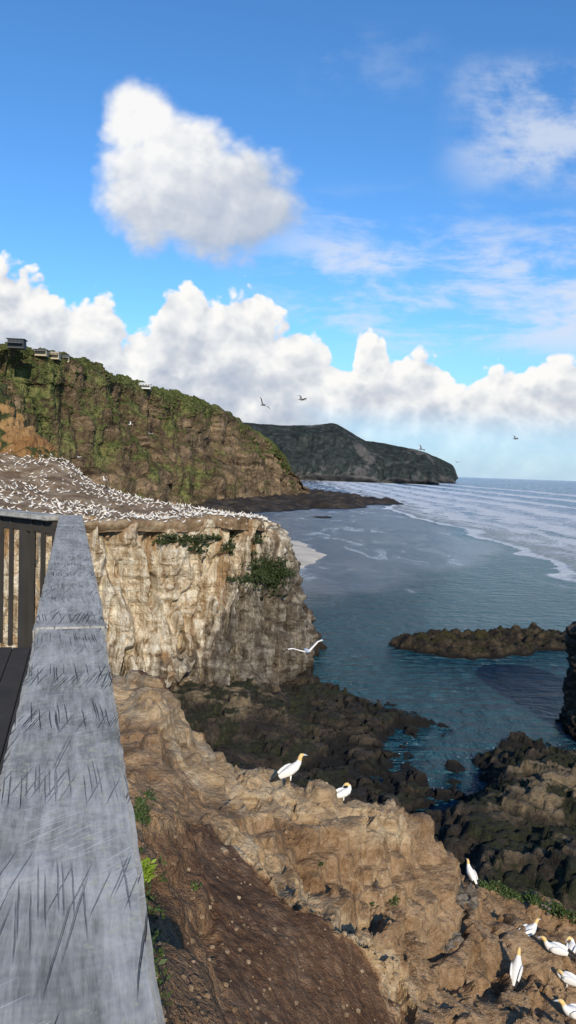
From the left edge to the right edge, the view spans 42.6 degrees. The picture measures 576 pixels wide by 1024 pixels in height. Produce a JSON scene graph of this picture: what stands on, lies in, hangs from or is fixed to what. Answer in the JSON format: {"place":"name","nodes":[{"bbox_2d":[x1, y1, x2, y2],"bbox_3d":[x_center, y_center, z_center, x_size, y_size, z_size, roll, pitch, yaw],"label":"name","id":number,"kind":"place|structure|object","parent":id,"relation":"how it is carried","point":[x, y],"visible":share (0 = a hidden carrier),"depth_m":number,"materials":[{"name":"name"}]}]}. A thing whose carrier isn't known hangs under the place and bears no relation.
{"place":"outdoors","nodes":[
{"label":"outdoors","id":0,"kind":"place"},
{"bbox_2d":[0,344,309,505],"bbox_3d":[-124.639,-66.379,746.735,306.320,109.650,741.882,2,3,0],"label":"headland hill","id":1,"kind":"structure","parent":0,"point":[218,461],"depth_m":568.53,"materials":[{"name":"green plant"}]},
{"bbox_2d":[7,339,25,349],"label":"walls","id":2,"kind":"structure","parent":1,"relation":"on","point":[11,346],"depth_m":430.30,"materials":[{"name":"grey"}]},
{"bbox_2d":[35,349,48,357],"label":"walls","id":3,"kind":"structure","parent":1,"relation":"on","point":[43,354],"depth_m":462.16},
{"bbox_2d":[50,353,60,360],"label":"walls","id":4,"kind":"structure","parent":1,"relation":"on","point":[57,357],"depth_m":472.28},
{"bbox_2d":[139,384,150,389],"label":"walls","id":5,"kind":"structure","parent":1,"relation":"on","point":[145,387],"depth_m":590.25,"materials":[{"name":"white paint"}]},
{"bbox_2d":[0,342,296,489],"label":"coastal scrub","id":6,"kind":"object","parent":1,"relation":"on","point":[275,449],"visible":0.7,"depth_m":532.49,"materials":[{"name":"green plant"}]},
{"bbox_2d":[0,516,326,691],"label":"limestone cliff","id":7,"kind":"structure","parent":0,"point":[175,614],"depth_m":92.86,"materials":[{"name":"beige stone"}]},
{"bbox_2d":[0,453,268,532],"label":"colony plateau","id":8,"kind":"structure","parent":7,"relation":"on","point":[23,474],"depth_m":104.29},
{"bbox_2d":[0,384,65,461],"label":"ochre bank","id":9,"kind":"structure","parent":8,"relation":"on","point":[20,436],"depth_m":132.90,"materials":[{"name":"orange soil"}]},
{"bbox_2d":[0,450,271,530],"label":"gannet colony","id":10,"kind":"object","parent":8,"relation":"on","point":[150,515],"visible":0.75,"depth_m":101.60,"materials":[{"name":"white"}]},
{"bbox_2d":[152,533,268,554],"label":"cliff ledge plants","id":11,"kind":"object","parent":7,"relation":"on","point":[184,542],"visible":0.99,"depth_m":93.63,"materials":[{"name":"green plant"}]},
{"bbox_2d":[226,550,296,596],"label":"cliff bush","id":12,"kind":"object","parent":7,"relation":"on","point":[262,573],"visible":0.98,"depth_m":98.17,"materials":[{"name":"green plant"}]},
{"bbox_2d":[0,0,575,480],"label":"sky","id":13,"kind":"structure","parent":0,"point":[364,211],"materials":[{"name":"blue"}]},
{"bbox_2d":[282,639,331,653],"bbox_3d":[0.752,5.615,30.377,2.280,0.393,1.224,-13,-1,-11],"label":"flying gannet","id":14,"kind":"object","parent":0,"point":[306,651],"visible":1,"depth_m":30.30,"materials":[{"name":"white"}]},
{"bbox_2d":[290,540,325,568],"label":"sand beach","id":15,"kind":"structure","parent":0,"point":[305,555],"depth_m":266.09,"materials":[{"name":"beige sand"}]},
{"bbox_2d":[111,670,575,1023],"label":"foreground bluff","id":16,"kind":"structure","parent":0,"point":[162,742],"depth_m":14.15,"materials":[{"name":"brown stone"}]},
{"bbox_2d":[0,647,31,773],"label":"viewing deck","id":17,"kind":"structure","parent":16,"relation":"on","point":[14,664],"depth_m":5.16,"materials":[{"name":"grey wood"}]},
{"bbox_2d":[0,508,164,1023],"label":"timber railing","id":18,"kind":"object","parent":17,"relation":"attached to","point":[76,946],"visible":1,"depth_m":0.93,"materials":[{"name":"grey wood"}]},
{"bbox_2d":[133,788,156,825],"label":"roadside weeds","id":19,"kind":"object","parent":16,"relation":"on","point":[141,808],"visible":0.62,"depth_m":10.36,"materials":[{"name":"green plant"}]},
{"bbox_2d":[141,857,157,885],"bbox_3d":[-1.571,3.825,7.895,0.370,0.169,0.499,2,3,0],"label":"succulent plant","id":20,"kind":"object","parent":16,"relation":"on","point":[147,867],"visible":0.38,"depth_m":7.91,"materials":[{"name":"green plant"}]},
{"bbox_2d":[138,846,172,1005],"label":"roadside weeds","id":21,"kind":"object","parent":16,"relation":"on","point":[161,953],"visible":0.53,"depth_m":6.42,"materials":[{"name":"green plant"}]},
{"bbox_2d":[271,753,307,785],"bbox_3d":[0.029,5.949,17.110,0.851,0.730,0.293,2,3,-9],"label":"gannet","id":22,"kind":"object","parent":16,"relation":"on","point":[288,770],"visible":1,"depth_m":17.05,"materials":[{"name":"white"}]},
{"bbox_2d":[190,861,399,906],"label":"slope tufts","id":23,"kind":"object","parent":16,"relation":"on","point":[196,887],"visible":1,"depth_m":14.91,"materials":[{"name":"green plant"}]},
{"bbox_2d":[336,782,350,803],"bbox_3d":[1.193,6.600,17.280,0.633,0.452,0.264,1,3,-23],"label":"gannet","id":24,"kind":"object","parent":16,"relation":"on","point":[342,792],"visible":0.74,"depth_m":17.27,"materials":[{"name":"white"}]},
{"bbox_2d":[126,770,568,1023],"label":"loose stones","id":25,"kind":"object","parent":16,"relation":"on","point":[207,994],"visible":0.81,"depth_m":11.02,"materials":[{"name":"brown stone"}]},
{"bbox_2d":[372,879,555,953],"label":"weathered boulders","id":26,"kind":"object","parent":16,"relation":"on","point":[464,894],"visible":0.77,"depth_m":17.31,"materials":[{"name":"grey stone"}]},
{"bbox_2d":[466,858,478,887],"bbox_3d":[5.110,10.047,20.582,0.234,0.584,0.681,1,3,-19],"label":"gannet","id":27,"kind":"object","parent":16,"relation":"on","point":[472,874],"visible":0.99,"depth_m":20.52,"materials":[{"name":"white"}]},
{"bbox_2d":[509,946,522,989],"bbox_3d":[5.163,10.335,16.732,0.278,0.693,0.808,4,4,27],"label":"gannet","id":28,"kind":"object","parent":16,"relation":"on","point":[516,969],"visible":0.88,"depth_m":16.67,"materials":[{"name":"white"}]},
{"bbox_2d":[479,879,575,923],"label":"crest grass","id":29,"kind":"structure","parent":16,"relation":"on","point":[508,892],"depth_m":21.62,"materials":[{"name":"green plant"}]},
{"bbox_2d":[518,918,540,936],"bbox_3d":[5.997,10.404,18.484,0.925,0.356,0.278,0,4,-29],"label":"gannet","id":30,"kind":"object","parent":16,"relation":"on","point":[531,930],"visible":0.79,"depth_m":18.48,"materials":[{"name":"white"}]},
{"bbox_2d":[538,936,575,956],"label":"gannet","id":31,"kind":"object","parent":16,"relation":"on","point":[556,948],"visible":1,"depth_m":17.67,"materials":[{"name":"white"}]},
{"bbox_2d":[554,998,575,1019],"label":"gannet","id":32,"kind":"object","parent":16,"relation":"on","point":[569,1010],"visible":1,"depth_m":15.42,"materials":[{"name":"white"}]},
{"bbox_2d":[556,969,575,991],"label":"gannet","id":33,"kind":"object","parent":16,"relation":"on","point":[567,977],"visible":1,"depth_m":17.09,"materials":[{"name":"white"}]},
{"bbox_2d":[565,936,575,958],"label":"gannet","id":34,"kind":"object","parent":16,"relation":"on","point":[571,945],"visible":0.56,"depth_m":18.51,"materials":[{"name":"white"}]},
{"bbox_2d":[187,477,575,811],"bbox_3d":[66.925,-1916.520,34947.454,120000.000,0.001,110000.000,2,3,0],"label":"sea","id":35,"kind":"structure","parent":0,"point":[462,554],"depth_m":182.99,"materials":[{"name":"liquid"}]},
{"bbox_2d":[193,488,403,514],"bbox_3d":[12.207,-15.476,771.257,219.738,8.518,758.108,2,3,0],"label":"shore reef","id":36,"kind":"object","parent":35,"relation":"in","point":[318,499],"visible":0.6,"depth_m":622.13},
{"bbox_2d":[314,516,330,518],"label":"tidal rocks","id":37,"kind":"object","parent":35,"relation":"in","point":[325,517],"visible":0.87,"depth_m":484.78,"materials":[{"name":"black stone"}]},
{"bbox_2d":[242,422,439,484],"bbox_3d":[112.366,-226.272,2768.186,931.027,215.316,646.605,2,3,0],"label":"headland","id":38,"kind":"structure","parent":35,"relation":"in","point":[329,452],"depth_m":2543.64,"materials":[{"name":"grey stone"}]},
{"bbox_2d":[120,668,575,910],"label":"shore rock shelf","id":39,"kind":"object","parent":35,"relation":"in","point":[512,825],"visible":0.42,"depth_m":72.06,"materials":[{"name":"black stone"}]},
{"bbox_2d":[358,698,464,808],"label":"shore boulders","id":40,"kind":"object","parent":39,"relation":"on","point":[417,794],"visible":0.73,"depth_m":73.63,"materials":[{"name":"black stone"}]},
{"bbox_2d":[367,441,458,482],"bbox_3d":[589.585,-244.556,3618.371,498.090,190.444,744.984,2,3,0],"label":"distant headland","id":41,"kind":"structure","parent":35,"relation":"in","point":[447,472],"depth_m":3416.25,"materials":[{"name":"grey stone"}]},
{"bbox_2d":[388,622,566,659],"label":"rock island","id":42,"kind":"object","parent":35,"relation":"in","point":[500,642],"visible":0.94,"depth_m":130.40,"materials":[{"name":"stone"}]},
{"bbox_2d":[555,621,575,740],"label":"rock stack","id":43,"kind":"object","parent":35,"relation":"in","point":[567,718],"visible":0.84,"depth_m":88.08,"materials":[{"name":"black stone"}]}
]}

